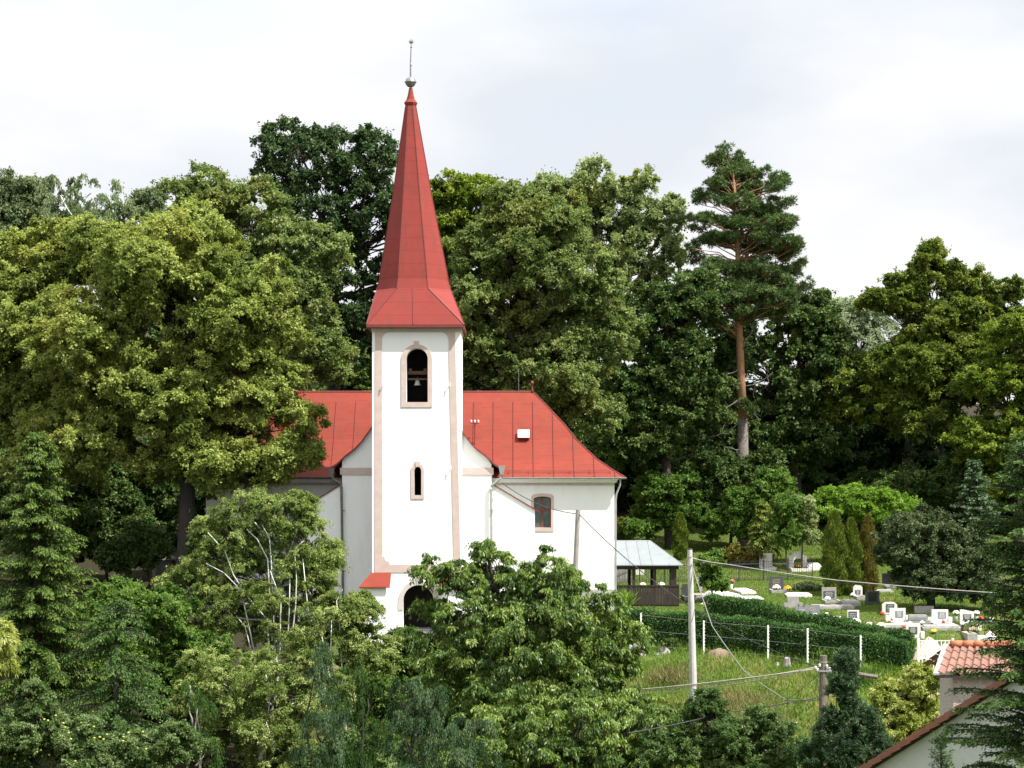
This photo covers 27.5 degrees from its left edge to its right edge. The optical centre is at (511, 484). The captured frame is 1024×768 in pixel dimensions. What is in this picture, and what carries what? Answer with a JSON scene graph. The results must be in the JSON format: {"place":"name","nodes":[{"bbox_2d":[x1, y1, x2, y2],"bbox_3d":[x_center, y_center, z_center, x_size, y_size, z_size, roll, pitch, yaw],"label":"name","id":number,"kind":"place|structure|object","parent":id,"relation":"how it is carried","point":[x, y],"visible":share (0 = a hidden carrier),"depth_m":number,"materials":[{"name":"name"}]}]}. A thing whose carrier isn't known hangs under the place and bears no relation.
{"place":"outdoors","nodes":[
{"label":"outdoors","id":0,"kind":"place"},
{"bbox_2d":[0,404,1023,767],"bbox_3d":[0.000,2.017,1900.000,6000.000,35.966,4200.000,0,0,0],"label":"ground","id":1,"kind":"structure","parent":0,"point":[236,644],"depth_m":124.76,"materials":[{"name":"green plant"}]},
{"bbox_2d":[0,618,22,680],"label":"bamboo clump","id":2,"kind":"object","parent":1,"relation":"on","point":[9,641],"visible":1,"depth_m":84.68,"materials":[{"name":"yellow plant"}]},
{"bbox_2d":[0,448,67,545],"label":"undergrowth bush","id":3,"kind":"object","parent":1,"relation":"on","point":[5,490],"visible":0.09,"depth_m":137.68,"materials":[{"name":"green plant"}]},
{"bbox_2d":[0,165,82,243],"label":"broadleaf tree","id":4,"kind":"object","parent":1,"relation":"on","point":[19,208],"visible":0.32,"depth_m":188.01,"materials":[{"name":"green plant"}]},
{"bbox_2d":[0,215,112,597],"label":"linden tree","id":5,"kind":"object","parent":1,"relation":"on","point":[28,265],"visible":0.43,"depth_m":128.63,"materials":[{"name":"green plant"}]},
{"bbox_2d":[0,431,113,767],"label":"spruce tree","id":6,"kind":"object","parent":1,"relation":"on","point":[35,577],"visible":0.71,"depth_m":95.46,"materials":[{"name":"green plant"}]},
{"bbox_2d":[31,173,139,304],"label":"birch tree","id":7,"kind":"object","parent":1,"relation":"on","point":[90,206],"visible":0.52,"depth_m":183.67,"materials":[{"name":"green plant"}]},
{"bbox_2d":[20,595,160,716],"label":"undergrowth bush","id":8,"kind":"object","parent":1,"relation":"on","point":[86,614],"visible":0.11,"depth_m":99.41,"materials":[{"name":"green plant"}]},
{"bbox_2d":[0,677,210,767],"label":"apple tree","id":9,"kind":"object","parent":1,"relation":"on","point":[38,725],"visible":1,"depth_m":81.41,"materials":[{"name":"green plant"}]},
{"bbox_2d":[60,468,165,583],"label":"undergrowth bush","id":10,"kind":"object","parent":1,"relation":"on","point":[109,514],"visible":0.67,"depth_m":135.14,"materials":[{"name":"green plant"}]},
{"bbox_2d":[45,599,182,767],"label":"spruce tree","id":11,"kind":"object","parent":1,"relation":"on","point":[117,667],"visible":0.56,"depth_m":91.62,"materials":[{"name":"green plant"}]},
{"bbox_2d":[84,434,179,500],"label":"undergrowth bush","id":12,"kind":"object","parent":1,"relation":"on","point":[118,472],"visible":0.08,"depth_m":145.42,"materials":[{"name":"green plant"}]},
{"bbox_2d":[92,518,177,591],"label":"undergrowth bush","id":13,"kind":"object","parent":1,"relation":"on","point":[146,547],"visible":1,"depth_m":130.16,"materials":[{"name":"green plant"}]},
{"bbox_2d":[110,185,173,336],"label":"young tree","id":14,"kind":"object","parent":1,"relation":"on","point":[145,198],"visible":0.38,"depth_m":186.93,"materials":[{"name":"green plant"}]},
{"bbox_2d":[140,493,175,526],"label":"broadleaf tree","id":15,"kind":"object","parent":1,"relation":"on","point":[167,516],"visible":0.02,"depth_m":150.19,"materials":[{"name":"green plant"}]},
{"bbox_2d":[83,574,233,728],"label":"wild cherry bush","id":16,"kind":"object","parent":1,"relation":"on","point":[164,612],"visible":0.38,"depth_m":102.40,"materials":[{"name":"green plant"}]},
{"bbox_2d":[0,194,332,618],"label":"linden tree","id":17,"kind":"object","parent":1,"relation":"on","point":[171,264],"visible":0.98,"depth_m":123.18,"materials":[{"name":"green plant"}]},
{"bbox_2d":[152,550,198,581],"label":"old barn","id":18,"kind":"structure","parent":1,"relation":"on","point":[161,567],"depth_m":137.30,"materials":[{"name":"grey wood"}]},
{"bbox_2d":[162,485,205,549],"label":"undergrowth bush","id":19,"kind":"object","parent":1,"relation":"on","point":[200,507],"visible":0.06,"depth_m":137.13,"materials":[{"name":"green plant"}]},
{"bbox_2d":[179,680,228,767],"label":"weeping spruce","id":20,"kind":"object","parent":1,"relation":"on","point":[204,707],"visible":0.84,"depth_m":82.90,"materials":[{"name":"plant"}]},
{"bbox_2d":[184,523,277,632],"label":"undergrowth bush","id":21,"kind":"object","parent":1,"relation":"on","point":[190,549],"visible":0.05,"depth_m":120.57,"materials":[{"name":"green plant"}]},
{"bbox_2d":[132,159,359,386],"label":"linden tree","id":22,"kind":"object","parent":1,"relation":"on","point":[334,352],"visible":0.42,"depth_m":148.49,"materials":[{"name":"green plant"}]},
{"bbox_2d":[150,484,350,707],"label":"birch tree","id":23,"kind":"object","parent":1,"relation":"on","point":[304,566],"visible":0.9,"depth_m":106.24,"materials":[{"name":"green plant"}]},
{"bbox_2d":[159,321,351,427],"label":"broadleaf tree","id":24,"kind":"object","parent":1,"relation":"on","point":[323,388],"visible":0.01,"depth_m":191.75,"materials":[{"name":"green plant"}]},
{"bbox_2d":[161,640,362,767],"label":"birch tree","id":25,"kind":"object","parent":1,"relation":"on","point":[264,749],"visible":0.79,"depth_m":97.08,"materials":[{"name":"green plant"}]},
{"bbox_2d":[286,640,354,767],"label":"weeping spruce","id":26,"kind":"object","parent":1,"relation":"on","point":[328,719],"visible":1,"depth_m":81.71,"materials":[{"name":"green plant"}]},
{"bbox_2d":[276,589,404,729],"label":"birch tree","id":27,"kind":"object","parent":1,"relation":"on","point":[346,624],"visible":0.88,"depth_m":103.27,"materials":[{"name":"green plant"}]},
{"bbox_2d":[284,716,419,767],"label":"undergrowth bush","id":28,"kind":"object","parent":1,"relation":"on","point":[351,732],"visible":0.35,"depth_m":89.33,"materials":[{"name":"green plant"}]},
{"bbox_2d":[248,114,456,390],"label":"oak tree","id":29,"kind":"object","parent":1,"relation":"on","point":[334,172],"visible":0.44,"depth_m":168.17,"materials":[{"name":"green plant"}]},
{"bbox_2d":[351,370,370,390],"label":"tree","id":30,"kind":"object","parent":1,"relation":"on","point":[359,383],"visible":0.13,"depth_m":149.87,"materials":[{"name":"green plant"}]},
{"bbox_2d":[327,660,404,767],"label":"weeping spruce","id":31,"kind":"object","parent":1,"relation":"on","point":[359,673],"visible":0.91,"depth_m":83.94,"materials":[{"name":"green plant"}]},
{"bbox_2d":[327,663,437,726],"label":"undergrowth bush","id":32,"kind":"object","parent":1,"relation":"on","point":[383,683],"visible":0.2,"depth_m":105.37,"materials":[{"name":"green plant"}]},
{"bbox_2d":[374,624,432,691],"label":"shrub","id":33,"kind":"object","parent":1,"relation":"on","point":[406,662],"visible":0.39,"depth_m":109.44,"materials":[{"name":"green plant"}]},
{"bbox_2d":[196,39,626,642],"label":"church","id":34,"kind":"structure","parent":1,"relation":"on","point":[412,473],"depth_m":122.40,"materials":[{"name":"white paint"}]},
{"bbox_2d":[379,676,458,767],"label":"weeping spruce","id":35,"kind":"object","parent":1,"relation":"on","point":[432,756],"visible":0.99,"depth_m":80.85,"materials":[{"name":"green plant"}]},
{"bbox_2d":[351,332,490,390],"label":"broadleaf tree","id":36,"kind":"object","parent":1,"relation":"on","point":[365,356],"depth_m":191.74,"materials":[{"name":"green plant"}]},
{"bbox_2d":[392,679,472,737],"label":"undergrowth bush","id":37,"kind":"object","parent":1,"relation":"on","point":[441,711],"visible":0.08,"depth_m":103.07,"materials":[{"name":"green plant"}]},
{"bbox_2d":[430,167,507,272],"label":"maple tree","id":38,"kind":"object","parent":1,"relation":"on","point":[457,194],"visible":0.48,"depth_m":164.88,"materials":[{"name":"green plant"}]},
{"bbox_2d":[439,716,505,767],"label":"weeping spruce","id":39,"kind":"object","parent":1,"relation":"on","point":[470,751],"visible":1,"depth_m":79.84,"materials":[{"name":"green plant"}]},
{"bbox_2d":[401,537,658,739],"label":"walnut tree","id":40,"kind":"object","parent":1,"relation":"on","point":[597,654],"visible":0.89,"depth_m":98.92,"materials":[{"name":"green plant"}]},
{"bbox_2d":[442,178,649,442],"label":"linden tree","id":41,"kind":"object","parent":1,"relation":"on","point":[534,256],"visible":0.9,"depth_m":147.19,"materials":[{"name":"green plant"}]},
{"bbox_2d":[425,680,706,767],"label":"walnut tree","id":42,"kind":"object","parent":1,"relation":"on","point":[601,737],"visible":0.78,"depth_m":91.09,"materials":[{"name":"green plant"}]},
{"bbox_2d":[573,510,582,623],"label":"wooden pole","id":43,"kind":"object","parent":1,"relation":"on","point":[576,541],"visible":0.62,"depth_m":117.08,"materials":[{"name":"grey wood"}]},
{"bbox_2d":[527,152,689,515],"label":"poplar tree","id":44,"kind":"object","parent":1,"relation":"on","point":[635,225],"visible":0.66,"depth_m":166.89,"materials":[{"name":"green plant"}]},
{"bbox_2d":[577,427,660,510],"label":"broadleaf tree","id":45,"kind":"object","parent":1,"relation":"on","point":[624,500],"visible":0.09,"depth_m":175.19,"materials":[{"name":"green plant"}]},
{"bbox_2d":[617,516,650,539],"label":"shrub","id":46,"kind":"object","parent":1,"relation":"on","point":[634,527],"visible":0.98,"depth_m":156.60,"materials":[{"name":"green plant"}]},
{"bbox_2d":[614,540,682,606],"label":"wooden pavilion","id":47,"kind":"structure","parent":1,"relation":"on","point":[651,556],"depth_m":130.00,"materials":[{"name":"metal"}]},
{"bbox_2d":[583,265,739,549],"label":"broadleaf tree","id":48,"kind":"object","parent":1,"relation":"on","point":[665,379],"visible":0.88,"depth_m":158.50,"materials":[{"name":"green plant"}]},
{"bbox_2d":[624,466,709,539],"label":"hazel bush","id":49,"kind":"object","parent":1,"relation":"on","point":[650,507],"visible":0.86,"depth_m":158.89,"materials":[{"name":"green plant"}]},
{"bbox_2d":[632,427,715,498],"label":"broadleaf tree","id":50,"kind":"object","parent":1,"relation":"on","point":[684,449],"visible":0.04,"depth_m":174.01,"materials":[{"name":"green plant"}]},
{"bbox_2d":[636,660,718,686],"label":"weed clump","id":51,"kind":"object","parent":1,"relation":"on","point":[677,674],"visible":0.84,"depth_m":109.81,"materials":[{"name":"green plant"}]},
{"bbox_2d":[671,512,689,559],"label":"thuja","id":52,"kind":"object","parent":1,"relation":"on","point":[680,540],"visible":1,"depth_m":151.66,"materials":[{"name":"green plant"}]},
{"bbox_2d":[687,549,696,702],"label":"concrete pole","id":53,"kind":"object","parent":1,"relation":"on","point":[692,650],"visible":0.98,"depth_m":105.86,"materials":[{"name":"grey concrete"}]},
{"bbox_2d":[579,514,819,667],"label":"overhead cable","id":54,"kind":"object","parent":53,"relation":"attached to","point":[695,609],"visible":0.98,"depth_m":105.58,"materials":[{"name":"grey plastic"}]},
{"bbox_2d":[694,558,991,592],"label":"overhead cable","id":55,"kind":"object","parent":53,"relation":"attached to","point":[845,581],"visible":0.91,"depth_m":97.51,"materials":[{"name":"grey metal"}]},
{"bbox_2d":[614,559,812,582],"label":"iron fence","id":56,"kind":"object","parent":1,"relation":"on","point":[787,563],"visible":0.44,"depth_m":141.58,"materials":[{"name":"black metal"}]},
{"bbox_2d":[694,547,733,593],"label":"sapling","id":57,"kind":"object","parent":1,"relation":"on","point":[712,577],"visible":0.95,"depth_m":131.40,"materials":[{"name":"green plant"}]},
{"bbox_2d":[630,685,809,767],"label":"pear tree","id":58,"kind":"object","parent":1,"relation":"on","point":[761,740],"visible":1,"depth_m":89.40,"materials":[{"name":"green plant"}]},
{"bbox_2d":[670,441,788,545],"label":"shrub","id":59,"kind":"object","parent":1,"relation":"on","point":[723,471],"visible":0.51,"depth_m":160.06,"materials":[{"name":"green plant"}]},
{"bbox_2d":[672,683,796,712],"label":"weed clump","id":60,"kind":"object","parent":1,"relation":"on","point":[733,698],"visible":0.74,"depth_m":106.28,"materials":[{"name":"green plant"}]},
{"bbox_2d":[719,542,765,566],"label":"shrub","id":61,"kind":"object","parent":1,"relation":"on","point":[734,553],"visible":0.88,"depth_m":148.32,"materials":[{"name":"green plant"}]},
{"bbox_2d":[677,140,816,545],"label":"pine tree","id":62,"kind":"object","parent":1,"relation":"on","point":[768,289],"visible":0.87,"depth_m":162.11,"materials":[{"name":"green plant"}]},
{"bbox_2d":[640,613,861,665],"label":"wire fence","id":63,"kind":"object","parent":1,"relation":"on","point":[704,649],"visible":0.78,"depth_m":113.66,"materials":[{"name":"white paint"}]},
{"bbox_2d":[699,467,805,542],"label":"shrub","id":64,"kind":"object","parent":1,"relation":"on","point":[736,509],"visible":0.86,"depth_m":157.16,"materials":[{"name":"green plant"}]},
{"bbox_2d":[745,499,785,562],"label":"cypress","id":65,"kind":"object","parent":1,"relation":"on","point":[757,532],"visible":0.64,"depth_m":151.67,"materials":[{"name":"green plant"}]},
{"bbox_2d":[619,605,912,669],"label":"hedge","id":66,"kind":"object","parent":1,"relation":"on","point":[885,647],"visible":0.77,"depth_m":114.67,"materials":[{"name":"green plant"}]},
{"bbox_2d":[681,287,872,496],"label":"oak tree","id":67,"kind":"object","parent":1,"relation":"on","point":[819,332],"visible":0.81,"depth_m":167.37,"materials":[{"name":"green plant"}]},
{"bbox_2d":[768,576,787,592],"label":"gravestone","id":68,"kind":"object","parent":1,"relation":"on","point":[776,580],"visible":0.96,"depth_m":137.11,"materials":[{"name":"stone"}]},
{"bbox_2d":[761,492,805,559],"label":"young tree","id":69,"kind":"object","parent":1,"relation":"on","point":[784,505],"visible":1,"depth_m":146.32,"materials":[{"name":"green plant"}]},
{"bbox_2d":[751,460,845,524],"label":"broadleaf tree","id":70,"kind":"object","parent":1,"relation":"on","point":[813,480],"visible":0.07,"depth_m":171.12,"materials":[{"name":"green plant"}]},
{"bbox_2d":[789,551,811,571],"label":"gravestone","id":71,"kind":"object","parent":1,"relation":"on","point":[794,556],"visible":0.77,"depth_m":148.10,"materials":[{"name":"white stone"}]},
{"bbox_2d":[792,581,821,590],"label":"ground ivy","id":72,"kind":"object","parent":1,"relation":"on","point":[807,585],"visible":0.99,"depth_m":136.48,"materials":[{"name":"green plant"}]},
{"bbox_2d":[792,494,822,567],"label":"young tree","id":73,"kind":"object","parent":1,"relation":"on","point":[809,518],"visible":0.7,"depth_m":147.11,"materials":[{"name":"green plant"}]},
{"bbox_2d":[703,592,916,659],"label":"hedge","id":74,"kind":"object","parent":1,"relation":"on","point":[726,605],"visible":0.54,"depth_m":118.25,"materials":[{"name":"green plant"}]},
{"bbox_2d":[814,655,831,764],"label":"wooden pole","id":75,"kind":"object","parent":1,"relation":"on","point":[822,670],"visible":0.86,"depth_m":95.85,"materials":[{"name":"grey wood"}]},
{"bbox_2d":[821,587,839,603],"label":"gravestone","id":76,"kind":"object","parent":1,"relation":"on","point":[829,591],"visible":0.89,"depth_m":131.89,"materials":[{"name":"white stone"}]},
{"bbox_2d":[812,483,850,520],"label":"elder bush","id":77,"kind":"object","parent":1,"relation":"on","point":[829,498],"visible":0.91,"depth_m":150.17,"materials":[{"name":"green plant"}]},
{"bbox_2d":[819,509,850,594],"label":"thuja","id":78,"kind":"object","parent":1,"relation":"on","point":[835,550],"visible":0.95,"depth_m":133.49,"materials":[{"name":"green plant"}]},
{"bbox_2d":[794,644,897,767],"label":"juniper","id":79,"kind":"object","parent":1,"relation":"on","point":[854,724],"visible":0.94,"depth_m":86.50,"materials":[{"name":"green plant"}]},
{"bbox_2d":[844,517,863,593],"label":"thuja","id":80,"kind":"object","parent":1,"relation":"on","point":[854,559],"visible":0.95,"depth_m":134.02,"materials":[{"name":"green plant"}]},
{"bbox_2d":[824,462,901,534],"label":"broadleaf tree","id":81,"kind":"object","parent":1,"relation":"on","point":[866,479],"visible":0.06,"depth_m":169.01,"materials":[{"name":"green plant"}]},
{"bbox_2d":[830,296,901,352],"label":"willow tree","id":82,"kind":"object","parent":1,"relation":"on","point":[865,322],"visible":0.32,"depth_m":185.23,"materials":[{"name":"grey plant"}]},
{"bbox_2d":[843,478,893,527],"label":"elder bush","id":83,"kind":"object","parent":1,"relation":"on","point":[859,501],"visible":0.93,"depth_m":150.10,"materials":[{"name":"green plant"}]},
{"bbox_2d":[859,514,880,592],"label":"thuja","id":84,"kind":"object","parent":1,"relation":"on","point":[871,571],"visible":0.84,"depth_m":134.53,"materials":[{"name":"green plant"}]},
{"bbox_2d":[856,663,888,685],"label":"weed clump","id":85,"kind":"object","parent":1,"relation":"on","point":[870,670],"visible":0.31,"depth_m":109.70,"materials":[{"name":"green plant"}]},
{"bbox_2d":[873,486,921,522],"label":"elder bush","id":86,"kind":"object","parent":1,"relation":"on","point":[893,499],"visible":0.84,"depth_m":150.38,"materials":[{"name":"green plant"}]},
{"bbox_2d":[885,608,911,623],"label":"gravestone","id":87,"kind":"object","parent":1,"relation":"on","point":[898,615],"visible":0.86,"depth_m":122.51,"materials":[{"name":"white stone"}]},
{"bbox_2d":[865,660,939,749],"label":"willow bush","id":88,"kind":"object","parent":1,"relation":"on","point":[912,710],"visible":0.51,"depth_m":96.23,"materials":[{"name":"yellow plant"}]},
{"bbox_2d":[806,337,1002,469],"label":"hornbeam tree","id":89,"kind":"object","parent":1,"relation":"on","point":[905,391],"visible":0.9,"depth_m":163.82,"materials":[{"name":"green plant"}]},
{"bbox_2d":[877,438,933,470],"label":"broadleaf tree","id":90,"kind":"object","parent":1,"relation":"on","point":[897,458],"visible":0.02,"depth_m":174.03,"materials":[{"name":"green plant"}]},
{"bbox_2d":[818,398,1001,478],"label":"yew tree","id":91,"kind":"object","parent":1,"relation":"on","point":[873,451],"visible":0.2,"depth_m":173.41,"materials":[{"name":"green plant"}]},
{"bbox_2d":[913,635,940,659],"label":"sand pile","id":92,"kind":"object","parent":1,"relation":"on","point":[931,647],"visible":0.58,"depth_m":114.52,"materials":[{"name":"beige sand"}]},
{"bbox_2d":[917,638,953,694],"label":"garden gate","id":93,"kind":"structure","parent":1,"relation":"on","point":[918,651],"depth_m":108.48,"materials":[{"name":"white metal"}]},
{"bbox_2d":[849,235,1023,508],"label":"hornbeam tree","id":94,"kind":"object","parent":1,"relation":"on","point":[950,320],"visible":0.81,"depth_m":165.83,"materials":[{"name":"green plant"}]},
{"bbox_2d":[870,501,1004,608],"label":"plum tree","id":95,"kind":"object","parent":1,"relation":"on","point":[921,546],"visible":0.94,"depth_m":125.79,"materials":[{"name":"green plant"}]},
{"bbox_2d":[867,451,1012,523],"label":"undergrowth bush","id":96,"kind":"object","parent":1,"relation":"on","point":[945,477],"visible":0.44,"depth_m":159.81,"materials":[{"name":"green plant"}]},
{"bbox_2d":[858,667,1023,767],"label":"house","id":97,"kind":"structure","parent":1,"relation":"on","point":[911,751],"depth_m":62.83,"materials":[{"name":"paint"}]},
{"bbox_2d":[927,727,954,767],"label":"tree","id":98,"kind":"object","parent":1,"relation":"on","point":[941,755],"visible":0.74,"depth_m":55.96,"materials":[{"name":"green plant"}]},
{"bbox_2d":[927,609,955,625],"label":"gravestone","id":99,"kind":"object","parent":1,"relation":"on","point":[938,616],"visible":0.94,"depth_m":121.91,"materials":[{"name":"white stone"}]},
{"bbox_2d":[923,490,1008,540],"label":"broadleaf tree","id":100,"kind":"object","parent":1,"relation":"on","point":[948,509],"visible":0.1,"depth_m":165.87,"materials":[{"name":"green plant"}]},
{"bbox_2d":[922,640,1022,715],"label":"tiled outbuilding","id":101,"kind":"structure","parent":1,"relation":"on","point":[954,654],"depth_m":74.74,"materials":[{"name":"tile"}]},
{"bbox_2d":[927,434,1023,767],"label":"spruce tree","id":102,"kind":"object","parent":1,"relation":"on","point":[1003,735],"visible":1,"depth_m":51.89,"materials":[{"name":"green plant"}]},
{"bbox_2d":[933,312,1023,547],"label":"beech tree","id":103,"kind":"object","parent":1,"relation":"on","point":[978,437],"visible":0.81,"depth_m":156.84,"materials":[{"name":"green plant"}]},
{"bbox_2d":[950,459,1023,587],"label":"spruce tree","id":104,"kind":"object","parent":1,"relation":"on","point":[973,486],"visible":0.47,"depth_m":138.73,"materials":[{"name":"green plant"}]},
{"bbox_2d":[0,0,1023,403],"label":"sky","id":105,"kind":"structure","parent":0,"point":[893,124],"materials":[{"name":"white"}]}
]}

